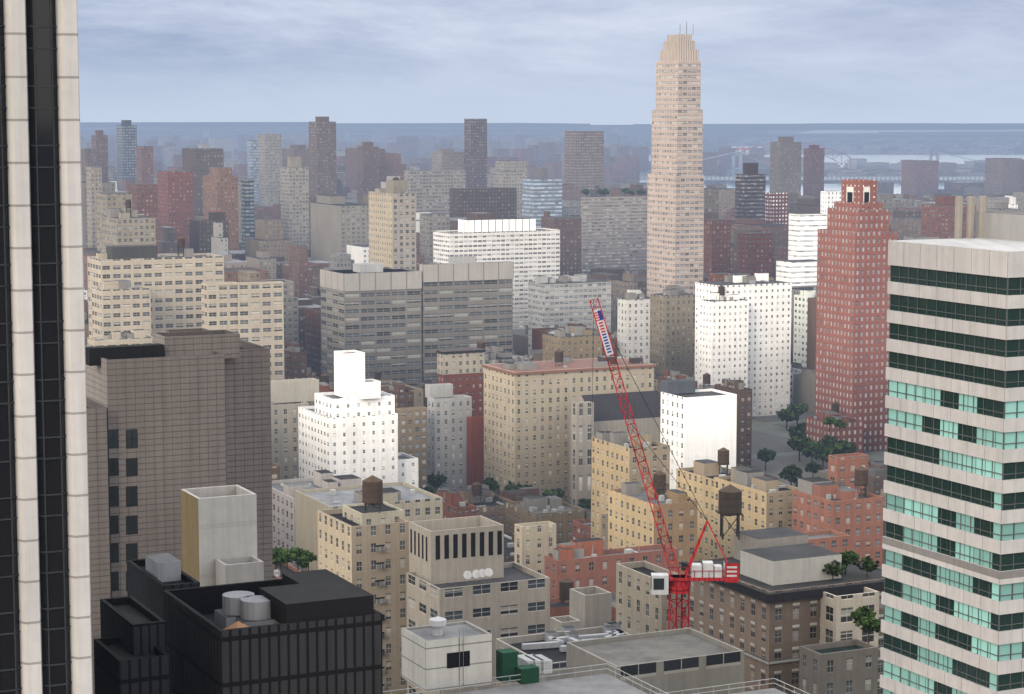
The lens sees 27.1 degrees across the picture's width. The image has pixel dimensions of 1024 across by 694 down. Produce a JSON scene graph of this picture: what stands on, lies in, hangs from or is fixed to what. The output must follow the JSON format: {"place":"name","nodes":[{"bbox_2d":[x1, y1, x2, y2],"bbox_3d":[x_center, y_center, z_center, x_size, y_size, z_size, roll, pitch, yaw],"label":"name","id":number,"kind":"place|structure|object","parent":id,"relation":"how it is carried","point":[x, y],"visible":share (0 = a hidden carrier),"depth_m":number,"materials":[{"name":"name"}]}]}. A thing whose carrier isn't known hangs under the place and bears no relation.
{"place":"outdoors","nodes":[
{"label":"outdoors","id":0,"kind":"place"},
{"bbox_2d":[0,0,92,693],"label":"skyscraper","id":1,"kind":"structure","parent":0,"point":[45,624],"depth_m":149.28,"materials":[{"name":"white glass"}]},
{"bbox_2d":[77,0,1023,124],"bbox_3d":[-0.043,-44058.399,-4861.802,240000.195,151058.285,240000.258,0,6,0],"label":"sky","id":2,"kind":"structure","parent":0,"point":[591,62],"depth_m":117816.33,"materials":[{"name":"blue"}]},
{"bbox_2d":[80,127,1023,460],"bbox_3d":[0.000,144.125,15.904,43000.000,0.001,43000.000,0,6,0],"label":"ground","id":3,"kind":"structure","parent":0,"point":[770,427],"depth_m":1003.44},
{"bbox_2d":[81,21,976,693],"bbox_3d":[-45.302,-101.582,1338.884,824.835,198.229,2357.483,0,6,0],"label":"buildings","id":4,"kind":"structure","parent":3,"relation":"on","point":[201,415],"depth_m":721.23,"materials":[{"name":"beige concrete"}]},
{"bbox_2d":[80,122,1023,197],"bbox_3d":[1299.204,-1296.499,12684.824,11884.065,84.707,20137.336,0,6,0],"label":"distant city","id":5,"kind":"object","parent":3,"relation":"on","point":[627,150],"visible":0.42,"depth_m":6457.35,"materials":[{"name":"blue concrete"}]},
{"bbox_2d":[81,144,1023,621],"bbox_3d":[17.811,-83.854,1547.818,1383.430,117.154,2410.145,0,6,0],"label":"city buildings","id":6,"kind":"structure","parent":3,"relation":"on","point":[337,232],"depth_m":1192.65,"materials":[{"name":"grey concrete"}]},
{"bbox_2d":[420,402,869,508],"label":"trees","id":7,"kind":"object","parent":3,"relation":"on","point":[822,448],"visible":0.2,"depth_m":865.45,"materials":[{"name":"green plant"}]},
{"bbox_2d":[589,298,738,629],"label":"tower crane","id":8,"kind":"object","parent":3,"relation":"on","point":[678,583],"visible":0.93,"depth_m":294.47,"materials":[{"name":"red metal"}]},
{"bbox_2d":[458,408,886,503],"bbox_3d":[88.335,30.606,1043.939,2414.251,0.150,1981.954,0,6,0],"label":"paved ground","id":9,"kind":"structure","parent":3,"relation":"on","point":[775,443],"depth_m":900.46,"materials":[{"name":"grey asphalt"}]},
{"bbox_2d":[879,196,1023,693],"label":"tower","id":10,"kind":"structure","parent":3,"relation":"on","point":[952,602],"depth_m":224.22,"materials":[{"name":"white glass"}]},
{"bbox_2d":[640,130,1023,194],"bbox_3d":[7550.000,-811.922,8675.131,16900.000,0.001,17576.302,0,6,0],"label":"water","id":11,"kind":"structure","parent":0,"point":[891,159],"depth_m":6843.20,"materials":[{"name":"liquid"}]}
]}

